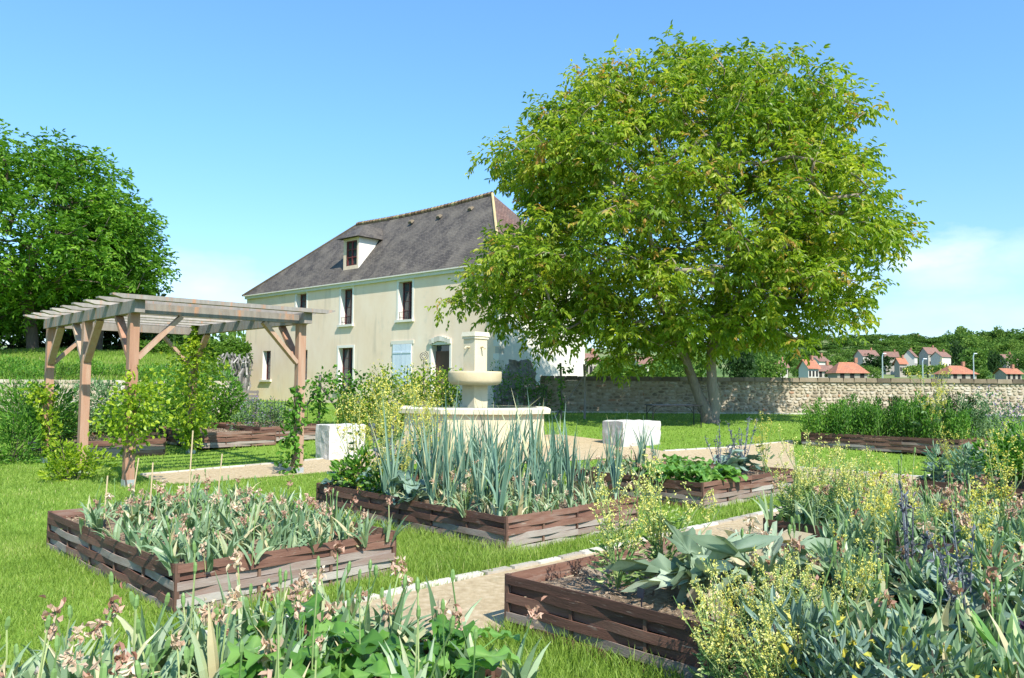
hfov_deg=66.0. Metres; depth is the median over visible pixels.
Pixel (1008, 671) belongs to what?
tulip
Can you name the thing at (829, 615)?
kale
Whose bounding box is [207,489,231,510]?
tulip
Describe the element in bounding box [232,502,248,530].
tulip
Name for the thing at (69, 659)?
tulip
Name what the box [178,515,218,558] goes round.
tulip
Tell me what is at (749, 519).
tulip
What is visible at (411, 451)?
leek
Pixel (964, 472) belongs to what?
tulip seed stalk
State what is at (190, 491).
tulip
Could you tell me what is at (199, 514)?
tulip
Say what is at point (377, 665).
mallow
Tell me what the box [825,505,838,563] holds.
tulip
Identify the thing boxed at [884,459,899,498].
tulip seed stalk
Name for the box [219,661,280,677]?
mallow
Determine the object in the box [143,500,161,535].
tulip
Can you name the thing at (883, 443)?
raised bed
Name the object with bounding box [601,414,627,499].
leek
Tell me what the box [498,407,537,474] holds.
leek
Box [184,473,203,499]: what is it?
tulip
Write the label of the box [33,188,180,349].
locust tree
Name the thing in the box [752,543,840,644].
bolted brassica
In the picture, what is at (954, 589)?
tulip
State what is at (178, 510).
tulip
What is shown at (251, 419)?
leafy shrub
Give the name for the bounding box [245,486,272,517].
tulip
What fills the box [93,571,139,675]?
tulip seed stalk
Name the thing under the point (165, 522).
tulip
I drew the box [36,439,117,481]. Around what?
bush
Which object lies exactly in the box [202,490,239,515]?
tulip
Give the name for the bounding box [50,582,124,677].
tulip
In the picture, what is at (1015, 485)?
tulip seed stalk
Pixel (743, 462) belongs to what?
kale
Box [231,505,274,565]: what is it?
tulip
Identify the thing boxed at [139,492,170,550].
tulip
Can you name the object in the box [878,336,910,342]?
deciduous tree
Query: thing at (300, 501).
tulip
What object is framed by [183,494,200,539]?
tulip
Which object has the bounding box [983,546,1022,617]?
tulip
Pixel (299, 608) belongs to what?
tulip
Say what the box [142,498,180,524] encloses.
tulip
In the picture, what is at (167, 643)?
tulip
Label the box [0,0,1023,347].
sky
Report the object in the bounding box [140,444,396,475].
kerb
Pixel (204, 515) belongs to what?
tulip
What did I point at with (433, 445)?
leek
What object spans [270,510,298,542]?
tulip
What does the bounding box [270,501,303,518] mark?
tulip
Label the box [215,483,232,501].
tulip
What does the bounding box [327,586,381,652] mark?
tulip
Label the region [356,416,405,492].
kale
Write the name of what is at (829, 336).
deciduous tree
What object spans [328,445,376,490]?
green shrub
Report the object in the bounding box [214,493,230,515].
tulip
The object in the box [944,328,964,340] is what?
deciduous tree
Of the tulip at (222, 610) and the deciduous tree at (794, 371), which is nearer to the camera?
the tulip at (222, 610)
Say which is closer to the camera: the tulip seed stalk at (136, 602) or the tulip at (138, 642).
the tulip seed stalk at (136, 602)
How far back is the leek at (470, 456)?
10.67 m
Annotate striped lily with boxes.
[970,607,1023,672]
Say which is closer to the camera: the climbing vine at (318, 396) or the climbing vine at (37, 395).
the climbing vine at (37, 395)
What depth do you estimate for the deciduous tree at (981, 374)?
149.59 m
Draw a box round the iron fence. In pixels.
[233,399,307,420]
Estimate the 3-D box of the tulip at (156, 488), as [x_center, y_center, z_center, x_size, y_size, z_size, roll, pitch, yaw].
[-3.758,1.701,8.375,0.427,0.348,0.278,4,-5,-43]
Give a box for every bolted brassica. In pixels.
[330,383,386,487]
[360,424,395,493]
[364,380,408,478]
[370,362,421,465]
[396,432,416,477]
[401,376,436,473]
[407,392,455,475]
[586,462,666,590]
[631,449,721,580]
[673,552,785,677]
[687,580,756,677]
[692,599,794,677]
[717,562,793,637]
[727,597,819,677]
[750,412,774,472]
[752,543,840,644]
[756,444,827,521]
[778,424,845,503]
[793,551,875,632]
[796,441,858,526]
[811,442,865,492]
[829,446,893,500]
[829,524,888,648]
[836,452,906,547]
[847,462,920,570]
[855,463,920,524]
[903,486,950,540]
[905,358,954,437]
[907,480,995,605]
[934,421,969,482]
[960,471,1023,573]
[977,420,1023,523]
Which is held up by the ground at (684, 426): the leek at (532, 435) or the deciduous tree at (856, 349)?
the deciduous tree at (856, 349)
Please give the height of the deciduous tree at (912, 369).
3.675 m
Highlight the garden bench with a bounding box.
[226,390,258,416]
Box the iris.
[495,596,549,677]
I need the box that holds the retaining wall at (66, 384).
[0,379,232,412]
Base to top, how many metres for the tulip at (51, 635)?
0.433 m
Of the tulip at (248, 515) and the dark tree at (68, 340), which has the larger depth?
the dark tree at (68, 340)
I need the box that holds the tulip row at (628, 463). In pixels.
[575,444,688,476]
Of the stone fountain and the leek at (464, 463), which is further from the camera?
the stone fountain
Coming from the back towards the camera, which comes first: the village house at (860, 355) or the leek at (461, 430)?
the village house at (860, 355)
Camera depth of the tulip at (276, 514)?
7.41 m
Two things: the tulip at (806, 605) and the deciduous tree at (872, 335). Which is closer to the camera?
the tulip at (806, 605)
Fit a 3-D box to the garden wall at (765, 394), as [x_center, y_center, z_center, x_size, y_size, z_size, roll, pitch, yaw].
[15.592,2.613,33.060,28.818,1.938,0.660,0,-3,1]
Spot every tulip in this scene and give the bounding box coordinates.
[0,620,111,677]
[0,643,18,677]
[4,616,50,677]
[7,643,33,677]
[20,620,80,677]
[21,605,115,675]
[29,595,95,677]
[37,627,119,673]
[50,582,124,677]
[50,668,56,677]
[53,635,59,667]
[59,627,161,677]
[59,643,83,677]
[70,657,101,677]
[76,495,117,527]
[79,477,109,518]
[79,503,90,532]
[80,493,113,532]
[80,494,115,523]
[85,619,160,677]
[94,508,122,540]
[94,657,194,677]
[99,663,106,677]
[102,478,123,510]
[103,496,136,532]
[104,498,124,517]
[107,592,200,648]
[108,484,137,523]
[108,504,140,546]
[108,641,136,677]
[118,657,148,677]
[122,482,155,520]
[122,497,147,532]
[122,636,193,677]
[123,475,164,518]
[124,497,144,524]
[128,488,143,509]
[128,519,166,550]
[129,591,207,677]
[132,487,168,524]
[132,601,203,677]
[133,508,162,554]
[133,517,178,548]
[134,660,141,677]
[135,487,173,515]
[135,618,171,671]
[136,618,187,677]
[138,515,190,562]
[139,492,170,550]
[140,605,170,677]
[141,492,149,504]
[142,482,176,509]
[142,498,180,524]
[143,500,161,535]
[143,644,150,677]
[145,522,177,575]
[148,527,178,549]
[149,597,215,677]
[149,652,155,677]
[151,593,244,663]
[154,485,186,533]
[159,511,179,544]
[160,479,182,511]
[163,492,204,524]
[167,513,212,543]
[169,491,186,522]
[169,606,262,628]
[169,629,218,677]
[170,501,197,540]
[171,493,190,512]
[171,493,192,533]
[173,608,239,663]
[174,517,192,551]
[177,607,243,677]
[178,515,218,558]
[178,523,200,562]
[180,485,199,510]
[180,646,232,677]
[181,486,205,503]
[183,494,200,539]
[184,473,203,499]
[184,497,205,516]
[185,548,286,637]
[186,584,257,677]
[186,616,238,675]
[187,494,219,529]
[188,501,216,520]
[189,475,211,507]
[189,489,210,512]
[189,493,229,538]
[189,606,225,664]
[190,503,209,550]
[191,528,222,558]
[193,513,223,540]
[195,483,221,515]
[197,532,221,571]
[199,474,219,506]
[200,479,217,501]
[200,528,222,557]
[201,508,228,534]
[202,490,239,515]
[203,530,242,558]
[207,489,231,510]
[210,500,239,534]
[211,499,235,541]
[212,527,247,556]
[213,659,225,677]
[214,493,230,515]
[214,514,252,550]
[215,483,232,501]
[216,485,241,506]
[219,475,245,516]
[225,486,247,504]
[226,491,238,521]
[227,517,260,552]
[229,516,252,536]
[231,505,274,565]
[232,484,255,506]
[232,487,248,515]
[232,496,267,524]
[232,498,241,525]
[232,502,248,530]
[233,497,251,516]
[233,502,260,525]
[233,578,289,661]
[235,581,284,635]
[237,525,288,552]
[238,488,272,508]
[241,482,267,506]
[241,568,309,633]
[242,508,269,523]
[242,583,275,659]
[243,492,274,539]
[244,597,296,666]
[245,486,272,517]
[249,477,269,512]
[249,510,273,538]
[249,566,312,628]
[251,601,283,677]
[255,514,281,538]
[256,505,293,540]
[257,524,285,550]
[257,612,337,676]
[258,669,272,677]
[260,603,306,634]
[261,487,297,508]
[264,502,275,521]
[267,602,346,670]
[268,583,324,638]
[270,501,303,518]
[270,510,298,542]
[271,499,281,532]
[273,488,297,520]
[274,501,294,527]
[275,495,293,513]
[276,523,296,549]
[277,476,294,510]
[277,495,311,536]
[278,505,298,539]
[279,634,334,668]
[285,580,328,661]
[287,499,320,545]
[287,505,317,547]
[293,497,326,516]
[294,488,311,512]
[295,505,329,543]
[295,509,314,522]
[297,501,330,542]
[298,520,332,554]
[299,486,312,516]
[300,500,319,524]
[302,493,321,543]
[303,569,379,640]
[306,561,379,646]
[308,530,371,637]
[310,488,328,526]
[310,503,328,540]
[311,564,333,642]
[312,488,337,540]
[314,491,352,535]
[317,582,359,644]
[318,482,346,523]
[322,564,414,654]
[325,499,345,535]
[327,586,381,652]
[329,597,381,660]
[331,509,376,547]
[333,491,363,539]
[339,590,378,643]
[342,510,356,539]
[345,506,368,537]
[349,590,367,617]
[350,513,377,534]
[350,582,438,657]
[357,574,415,644]
[361,587,383,629]
[365,574,431,655]
[378,615,489,677]
[379,496,411,541]
[389,556,439,627]
[393,577,481,655]
[414,569,463,677]
[447,603,497,677]
[709,528,763,602]
[720,514,759,588]
[726,553,782,601]
[727,571,802,635]
[730,582,770,633]
[744,552,775,568]
[753,568,789,638]
[758,564,808,606]
[761,529,773,549]
[761,571,821,639]
[778,524,809,578]
[782,540,878,651]
[782,574,849,636]
[783,535,837,612]
[793,524,798,569]
[805,554,854,599]
[813,553,831,599]
[821,581,869,635]
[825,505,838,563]
[830,568,883,654]
[831,532,863,602]
[835,548,861,603]
[837,501,885,547]
[837,562,888,649]
[841,560,880,622]
[848,583,888,648]
[853,511,897,561]
[861,559,936,620]
[864,557,926,595]
[874,543,910,588]
[874,589,938,664]
[879,531,893,575]
[883,521,936,566]
[886,582,970,642]
[892,593,912,642]
[896,580,926,614]
[913,556,976,638]
[920,533,980,569]
[922,581,1017,654]
[922,608,990,675]
[924,554,949,615]
[936,512,975,572]
[947,577,1005,657]
[949,599,994,673]
[953,555,1004,676]
[963,530,1017,580]
[967,581,1023,645]
[980,602,1016,677]
[981,569,1013,623]
[981,630,1006,656]
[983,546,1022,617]
[985,597,1023,657]
[986,608,1023,677]
[987,540,1019,594]
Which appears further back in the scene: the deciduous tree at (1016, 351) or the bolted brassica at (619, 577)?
the deciduous tree at (1016, 351)
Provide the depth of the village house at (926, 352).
299.10 m
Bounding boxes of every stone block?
[315,423,365,459]
[602,420,660,446]
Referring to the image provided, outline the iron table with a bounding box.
[645,404,702,427]
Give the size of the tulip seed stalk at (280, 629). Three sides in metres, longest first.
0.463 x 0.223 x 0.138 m
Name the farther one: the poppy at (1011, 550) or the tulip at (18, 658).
the poppy at (1011, 550)
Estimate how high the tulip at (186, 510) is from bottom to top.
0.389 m
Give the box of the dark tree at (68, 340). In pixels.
[0,276,183,350]
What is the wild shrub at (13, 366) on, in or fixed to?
on the meadow bank
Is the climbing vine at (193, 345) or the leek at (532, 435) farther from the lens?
the climbing vine at (193, 345)
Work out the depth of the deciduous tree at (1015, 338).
541.79 m
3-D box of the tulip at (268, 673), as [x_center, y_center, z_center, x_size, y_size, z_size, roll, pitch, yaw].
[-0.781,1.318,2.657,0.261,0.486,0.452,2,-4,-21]
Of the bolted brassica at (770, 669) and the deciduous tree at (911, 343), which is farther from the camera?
the deciduous tree at (911, 343)
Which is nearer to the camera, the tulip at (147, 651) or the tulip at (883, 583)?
the tulip at (147, 651)
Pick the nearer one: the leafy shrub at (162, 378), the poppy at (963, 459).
the poppy at (963, 459)
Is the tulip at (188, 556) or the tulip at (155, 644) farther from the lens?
the tulip at (188, 556)
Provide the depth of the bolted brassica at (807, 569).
4.21 m
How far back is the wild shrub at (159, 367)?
32.60 m
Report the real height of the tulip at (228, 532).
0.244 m
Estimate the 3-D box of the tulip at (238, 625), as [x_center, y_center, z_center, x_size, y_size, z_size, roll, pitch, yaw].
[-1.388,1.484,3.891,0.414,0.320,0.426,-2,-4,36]
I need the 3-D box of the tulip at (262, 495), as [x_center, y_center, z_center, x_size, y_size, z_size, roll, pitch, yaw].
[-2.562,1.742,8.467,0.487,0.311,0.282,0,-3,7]
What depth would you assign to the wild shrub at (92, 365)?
32.33 m
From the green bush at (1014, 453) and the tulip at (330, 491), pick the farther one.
the green bush at (1014, 453)
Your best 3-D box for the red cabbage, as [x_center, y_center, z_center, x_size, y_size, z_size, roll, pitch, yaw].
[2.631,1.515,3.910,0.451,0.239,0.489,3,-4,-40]
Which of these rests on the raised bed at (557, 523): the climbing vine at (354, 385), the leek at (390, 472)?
the leek at (390, 472)
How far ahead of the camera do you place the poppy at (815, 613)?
3.78 m
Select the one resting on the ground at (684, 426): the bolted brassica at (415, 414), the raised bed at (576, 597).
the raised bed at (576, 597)
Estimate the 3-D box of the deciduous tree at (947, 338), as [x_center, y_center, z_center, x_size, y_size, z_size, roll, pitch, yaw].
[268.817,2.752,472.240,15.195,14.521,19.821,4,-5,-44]
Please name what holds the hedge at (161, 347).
on the meadow bank
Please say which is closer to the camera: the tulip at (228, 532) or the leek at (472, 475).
the tulip at (228, 532)
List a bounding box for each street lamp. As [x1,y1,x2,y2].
[922,358,926,378]
[973,353,976,378]
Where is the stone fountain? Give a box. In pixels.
[395,331,550,448]
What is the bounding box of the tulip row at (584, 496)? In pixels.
[388,459,640,517]
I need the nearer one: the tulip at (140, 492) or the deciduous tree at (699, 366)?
the tulip at (140, 492)
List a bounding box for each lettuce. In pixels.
[632,459,685,480]
[654,463,725,488]
[661,454,716,467]
[683,462,747,481]
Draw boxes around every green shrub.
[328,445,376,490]
[357,466,387,494]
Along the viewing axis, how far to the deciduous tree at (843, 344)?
505.64 m
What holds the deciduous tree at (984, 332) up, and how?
on the ground at (684, 426)
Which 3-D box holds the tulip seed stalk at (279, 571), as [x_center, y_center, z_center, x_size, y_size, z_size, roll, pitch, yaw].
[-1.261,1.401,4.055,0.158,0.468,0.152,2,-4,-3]
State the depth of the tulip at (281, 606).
3.48 m
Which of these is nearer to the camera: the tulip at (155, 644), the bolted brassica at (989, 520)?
the tulip at (155, 644)
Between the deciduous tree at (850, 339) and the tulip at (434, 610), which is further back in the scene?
the deciduous tree at (850, 339)
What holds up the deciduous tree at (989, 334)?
on the ground at (684, 426)
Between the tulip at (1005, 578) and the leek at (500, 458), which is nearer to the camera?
the tulip at (1005, 578)
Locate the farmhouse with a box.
[242,191,584,404]
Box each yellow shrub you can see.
[334,391,371,436]
[357,371,395,435]
[366,360,428,433]
[400,357,443,426]
[425,365,461,404]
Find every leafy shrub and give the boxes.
[0,363,78,440]
[0,376,78,463]
[0,385,107,450]
[57,377,124,435]
[92,399,162,436]
[138,369,179,426]
[149,363,218,429]
[182,365,249,423]
[227,395,282,430]
[258,400,292,426]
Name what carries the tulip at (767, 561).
on the raised bed at (576, 597)
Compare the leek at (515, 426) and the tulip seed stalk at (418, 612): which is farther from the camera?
the leek at (515, 426)
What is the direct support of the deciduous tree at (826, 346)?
on the ground at (684, 426)
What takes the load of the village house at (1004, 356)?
on the ground at (684, 426)
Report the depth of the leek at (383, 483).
9.57 m
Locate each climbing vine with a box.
[17,380,67,459]
[87,365,175,486]
[153,326,229,453]
[274,385,311,473]
[305,364,349,423]
[326,368,373,422]
[359,363,405,427]
[395,362,437,405]
[433,365,461,404]
[554,360,577,414]
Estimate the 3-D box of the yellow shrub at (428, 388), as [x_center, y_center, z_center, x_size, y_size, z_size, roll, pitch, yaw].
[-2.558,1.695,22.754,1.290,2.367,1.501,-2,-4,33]
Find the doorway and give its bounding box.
[429,336,451,397]
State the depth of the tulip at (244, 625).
4.02 m
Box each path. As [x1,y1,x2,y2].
[37,511,778,675]
[143,434,998,485]
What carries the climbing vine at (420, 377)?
attached to the vine trellis at (345, 379)
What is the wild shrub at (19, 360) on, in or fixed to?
on the meadow bank
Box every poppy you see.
[742,585,868,677]
[784,619,920,677]
[794,536,896,613]
[794,584,887,677]
[809,507,884,573]
[817,493,884,548]
[833,595,954,677]
[865,608,984,677]
[870,501,951,578]
[887,549,967,618]
[915,528,1023,617]
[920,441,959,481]
[929,627,1006,677]
[948,444,988,484]
[949,441,980,480]
[973,437,1002,480]
[979,630,1023,677]
[1000,517,1023,595]
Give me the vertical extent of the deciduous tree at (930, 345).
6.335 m
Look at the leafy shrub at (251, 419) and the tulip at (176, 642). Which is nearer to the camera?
the tulip at (176, 642)
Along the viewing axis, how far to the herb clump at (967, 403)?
20.41 m
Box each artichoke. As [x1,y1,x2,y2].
[603,517,779,627]
[676,529,811,577]
[687,521,853,602]
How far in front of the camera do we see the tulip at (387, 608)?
3.88 m
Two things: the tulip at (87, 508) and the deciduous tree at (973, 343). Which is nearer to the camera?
the tulip at (87, 508)
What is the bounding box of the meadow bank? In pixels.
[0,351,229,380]
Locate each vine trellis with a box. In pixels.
[304,375,443,425]
[554,363,585,418]
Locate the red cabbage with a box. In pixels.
[1004,620,1023,637]
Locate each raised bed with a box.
[28,432,165,458]
[46,494,395,615]
[147,425,275,447]
[211,421,315,440]
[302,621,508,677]
[316,471,637,550]
[504,538,900,677]
[573,459,793,509]
[763,515,1023,579]
[801,432,991,454]
[912,471,1023,511]
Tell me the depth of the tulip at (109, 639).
3.50 m
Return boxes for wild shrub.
[0,354,33,371]
[0,369,35,378]
[1,357,40,377]
[21,357,76,375]
[29,360,78,377]
[41,361,79,379]
[60,360,104,376]
[64,357,107,379]
[91,364,110,378]
[104,361,139,375]
[106,368,152,376]
[123,362,158,379]
[142,363,171,375]
[157,366,177,375]
[202,361,232,378]
[211,371,236,380]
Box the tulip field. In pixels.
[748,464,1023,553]
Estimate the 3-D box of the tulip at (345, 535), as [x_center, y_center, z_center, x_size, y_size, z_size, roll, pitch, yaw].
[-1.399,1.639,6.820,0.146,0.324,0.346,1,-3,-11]
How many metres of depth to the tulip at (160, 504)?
8.14 m
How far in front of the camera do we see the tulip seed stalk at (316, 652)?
2.62 m
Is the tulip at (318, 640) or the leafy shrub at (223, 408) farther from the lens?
the leafy shrub at (223, 408)
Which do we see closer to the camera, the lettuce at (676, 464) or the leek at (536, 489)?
the leek at (536, 489)
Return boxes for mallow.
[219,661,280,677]
[220,593,408,677]
[276,643,449,677]
[348,614,520,677]
[383,625,490,677]
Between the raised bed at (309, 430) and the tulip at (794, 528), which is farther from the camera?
the raised bed at (309, 430)
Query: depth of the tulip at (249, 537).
6.60 m
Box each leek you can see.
[368,401,409,501]
[375,442,395,494]
[396,431,413,468]
[398,430,425,469]
[405,411,430,482]
[406,410,436,488]
[409,445,441,503]
[410,403,447,484]
[413,416,448,503]
[431,381,458,478]
[433,418,452,466]
[435,418,451,482]
[437,447,455,487]
[438,405,459,483]
[438,436,466,476]
[442,435,476,506]
[443,414,463,492]
[452,399,484,494]
[453,431,474,471]
[456,402,532,465]
[457,406,485,477]
[457,415,478,478]
[457,435,489,504]
[460,410,480,450]
[465,399,537,466]
[467,433,488,512]
[471,410,506,479]
[472,440,526,508]
[477,439,504,497]
[478,410,525,515]
[479,413,501,457]
[482,416,522,489]
[484,415,513,489]
[484,442,501,491]
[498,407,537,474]
[504,394,521,480]
[509,409,544,492]
[511,420,536,491]
[512,391,544,473]
[513,434,540,491]
[513,445,533,514]
[522,438,546,486]
[524,421,566,510]
[526,416,562,474]
[527,413,566,493]
[537,460,554,502]
[545,405,578,490]
[554,413,583,485]
[555,442,565,499]
[558,427,578,500]
[568,431,597,491]
[586,455,614,491]
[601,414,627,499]
[604,421,622,472]
[607,419,624,461]
[630,417,654,463]
[632,424,647,474]
[644,428,660,458]
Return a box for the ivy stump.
[217,352,252,408]
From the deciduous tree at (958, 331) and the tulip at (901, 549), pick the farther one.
the deciduous tree at (958, 331)
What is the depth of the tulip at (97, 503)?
7.75 m
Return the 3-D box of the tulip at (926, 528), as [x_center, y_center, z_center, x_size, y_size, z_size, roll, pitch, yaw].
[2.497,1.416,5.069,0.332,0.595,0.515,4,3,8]
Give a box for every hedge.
[139,338,252,356]
[202,339,252,383]
[493,384,547,406]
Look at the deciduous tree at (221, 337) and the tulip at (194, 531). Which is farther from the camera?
the deciduous tree at (221, 337)
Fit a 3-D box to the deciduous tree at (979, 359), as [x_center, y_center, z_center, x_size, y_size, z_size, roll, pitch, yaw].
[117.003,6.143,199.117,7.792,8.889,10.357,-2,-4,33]
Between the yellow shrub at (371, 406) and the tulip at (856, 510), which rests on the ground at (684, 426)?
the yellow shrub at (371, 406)
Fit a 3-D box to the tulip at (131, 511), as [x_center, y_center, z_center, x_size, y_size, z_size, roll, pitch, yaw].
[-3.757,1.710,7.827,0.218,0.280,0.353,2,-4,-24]
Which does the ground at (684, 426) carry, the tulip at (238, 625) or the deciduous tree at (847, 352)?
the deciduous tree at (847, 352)
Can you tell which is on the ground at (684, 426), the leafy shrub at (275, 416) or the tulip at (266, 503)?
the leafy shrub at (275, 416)
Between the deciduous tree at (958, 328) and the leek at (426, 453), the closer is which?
the leek at (426, 453)
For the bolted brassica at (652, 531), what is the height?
0.952 m
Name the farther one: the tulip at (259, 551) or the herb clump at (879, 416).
the herb clump at (879, 416)
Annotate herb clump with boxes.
[796,396,851,434]
[824,394,867,430]
[826,393,888,436]
[851,397,911,436]
[873,394,907,434]
[883,393,940,437]
[892,389,945,435]
[911,398,987,439]
[927,391,978,435]
[943,392,1003,438]
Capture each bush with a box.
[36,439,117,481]
[489,358,521,405]
[509,356,537,405]
[526,375,556,407]
[969,421,1023,488]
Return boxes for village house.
[585,348,599,374]
[634,357,652,370]
[775,357,789,377]
[796,355,820,377]
[809,353,830,364]
[818,361,832,377]
[826,358,868,377]
[852,348,878,375]
[883,350,899,374]
[892,355,908,376]
[904,348,917,375]
[917,345,938,374]
[930,349,950,376]
[933,362,977,378]
[992,364,1023,378]
[997,352,1018,367]
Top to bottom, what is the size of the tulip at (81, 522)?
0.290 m
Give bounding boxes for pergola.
[23,292,334,486]
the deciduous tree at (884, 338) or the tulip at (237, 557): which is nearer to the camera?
the tulip at (237, 557)
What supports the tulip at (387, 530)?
on the raised bed at (381, 553)
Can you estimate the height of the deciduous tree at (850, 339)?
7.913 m
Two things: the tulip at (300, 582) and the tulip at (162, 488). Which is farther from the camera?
the tulip at (162, 488)
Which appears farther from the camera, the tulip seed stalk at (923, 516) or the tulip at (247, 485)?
the tulip at (247, 485)
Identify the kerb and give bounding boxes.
[6,506,781,674]
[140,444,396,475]
[552,411,1023,415]
[663,440,793,450]
[797,466,945,476]
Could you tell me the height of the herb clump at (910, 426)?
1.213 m
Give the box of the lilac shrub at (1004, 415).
[970,385,1023,439]
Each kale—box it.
[318,470,345,488]
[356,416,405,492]
[379,470,426,504]
[396,479,445,504]
[705,422,747,476]
[723,417,760,473]
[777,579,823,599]
[778,577,849,616]
[809,606,873,655]
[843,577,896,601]
[864,608,965,639]
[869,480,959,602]
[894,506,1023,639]
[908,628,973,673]
[916,461,954,489]
[973,579,1023,624]
[1002,572,1021,592]
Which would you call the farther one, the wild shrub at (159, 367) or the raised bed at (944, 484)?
the wild shrub at (159, 367)
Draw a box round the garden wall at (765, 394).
[540,376,1023,414]
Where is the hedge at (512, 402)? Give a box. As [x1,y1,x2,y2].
[493,384,547,406]
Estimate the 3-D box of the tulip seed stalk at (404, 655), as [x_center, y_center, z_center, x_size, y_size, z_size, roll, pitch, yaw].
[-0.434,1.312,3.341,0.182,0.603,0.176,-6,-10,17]
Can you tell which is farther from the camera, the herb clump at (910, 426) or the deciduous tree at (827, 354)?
the deciduous tree at (827, 354)
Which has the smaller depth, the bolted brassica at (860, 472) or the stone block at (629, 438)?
the bolted brassica at (860, 472)
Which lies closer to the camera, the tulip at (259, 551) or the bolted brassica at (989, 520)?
the bolted brassica at (989, 520)
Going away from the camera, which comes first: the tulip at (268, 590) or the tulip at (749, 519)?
the tulip at (268, 590)
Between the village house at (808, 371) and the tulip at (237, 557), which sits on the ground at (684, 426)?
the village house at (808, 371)
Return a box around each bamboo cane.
[103,476,107,528]
[133,458,138,494]
[149,462,153,519]
[188,431,193,507]
[217,454,222,502]
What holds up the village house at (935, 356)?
on the ground at (684, 426)
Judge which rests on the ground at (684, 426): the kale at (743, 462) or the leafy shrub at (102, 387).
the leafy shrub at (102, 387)
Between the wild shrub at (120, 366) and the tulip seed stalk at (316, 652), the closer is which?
the tulip seed stalk at (316, 652)
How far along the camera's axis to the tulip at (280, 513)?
7.35 m
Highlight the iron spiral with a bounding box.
[420,351,427,387]
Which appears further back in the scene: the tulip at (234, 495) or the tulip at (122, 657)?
the tulip at (234, 495)
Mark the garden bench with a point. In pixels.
(257, 392)
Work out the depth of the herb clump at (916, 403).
21.05 m
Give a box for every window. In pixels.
[259,351,271,381]
[295,292,307,307]
[305,350,307,381]
[336,345,354,390]
[337,286,353,326]
[394,278,413,322]
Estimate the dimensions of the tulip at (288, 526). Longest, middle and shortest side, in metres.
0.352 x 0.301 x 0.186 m
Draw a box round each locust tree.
[0,118,181,350]
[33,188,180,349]
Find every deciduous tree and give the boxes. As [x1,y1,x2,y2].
[162,334,210,344]
[209,331,245,342]
[586,354,621,375]
[620,360,673,376]
[646,358,699,376]
[676,352,706,376]
[719,347,759,376]
[742,352,766,369]
[752,352,787,377]
[772,356,798,376]
[780,352,803,356]
[789,365,798,376]
[800,352,819,356]
[813,333,832,342]
[816,342,844,350]
[822,352,835,356]
[825,349,844,354]
[826,355,846,365]
[829,338,859,346]
[834,354,851,358]
[836,335,866,341]
[841,350,855,358]
[844,346,875,350]
[846,347,874,353]
[847,334,866,338]
[847,341,867,346]
[858,343,883,347]
[860,334,882,343]
[860,364,873,371]
[862,353,894,374]
[865,366,881,377]
[867,336,879,344]
[871,333,885,340]
[872,345,888,348]
[873,340,892,346]
[873,347,891,354]
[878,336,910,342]
[882,333,897,339]
[885,340,907,347]
[889,344,917,350]
[891,348,908,355]
[902,365,925,378]
[904,342,921,347]
[905,333,921,338]
[906,343,928,350]
[909,364,938,377]
[910,338,933,343]
[918,344,946,348]
[923,338,945,344]
[933,364,947,375]
[940,342,966,351]
[941,332,975,346]
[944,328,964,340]
[944,349,956,365]
[948,339,969,367]
[954,326,972,332]
[957,347,990,370]
[962,334,983,347]
[974,331,996,338]
[975,330,1008,336]
[975,367,993,378]
[980,335,996,341]
[980,344,996,353]
[982,355,1004,377]
[987,338,1019,353]
[987,350,1003,372]
[990,344,1023,351]
[992,326,1005,338]
[992,338,1013,342]
[994,328,1022,338]
[1002,335,1021,340]
[1004,349,1023,358]
[1004,352,1023,369]
[1008,332,1023,342]
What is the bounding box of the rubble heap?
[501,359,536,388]
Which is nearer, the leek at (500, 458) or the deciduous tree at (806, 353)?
the leek at (500, 458)
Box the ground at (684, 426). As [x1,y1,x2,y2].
[0,340,1023,677]
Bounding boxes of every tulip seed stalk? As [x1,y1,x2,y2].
[12,615,50,677]
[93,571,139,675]
[98,594,172,677]
[162,562,198,667]
[186,643,194,677]
[190,541,197,677]
[239,640,243,677]
[249,568,284,617]
[254,574,281,638]
[259,570,290,657]
[263,593,280,670]
[275,608,317,677]
[275,623,282,677]
[311,556,334,670]
[313,643,318,677]
[333,591,369,660]
[339,559,371,631]
[384,577,434,677]
[409,599,444,677]
[414,605,448,677]
[472,628,501,677]
[822,519,846,595]
[856,467,875,510]
[873,531,883,587]
[882,505,895,568]
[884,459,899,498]
[891,454,913,499]
[901,447,917,491]
[922,513,927,585]
[928,517,936,592]
[953,469,975,511]
[955,473,980,533]
[958,541,972,602]
[987,577,1023,664]
[1007,468,1016,507]
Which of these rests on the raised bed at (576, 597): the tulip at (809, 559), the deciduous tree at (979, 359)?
the tulip at (809, 559)
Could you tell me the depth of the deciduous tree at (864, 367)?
179.23 m
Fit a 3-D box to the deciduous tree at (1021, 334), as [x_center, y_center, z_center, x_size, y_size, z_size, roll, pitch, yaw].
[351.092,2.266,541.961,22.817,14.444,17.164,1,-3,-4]
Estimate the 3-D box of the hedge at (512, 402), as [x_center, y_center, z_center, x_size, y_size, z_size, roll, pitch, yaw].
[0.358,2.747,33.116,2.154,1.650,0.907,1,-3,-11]
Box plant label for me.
[636,587,644,606]
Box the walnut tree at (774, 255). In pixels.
[424,19,934,423]
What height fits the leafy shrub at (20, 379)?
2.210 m
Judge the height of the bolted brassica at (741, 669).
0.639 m

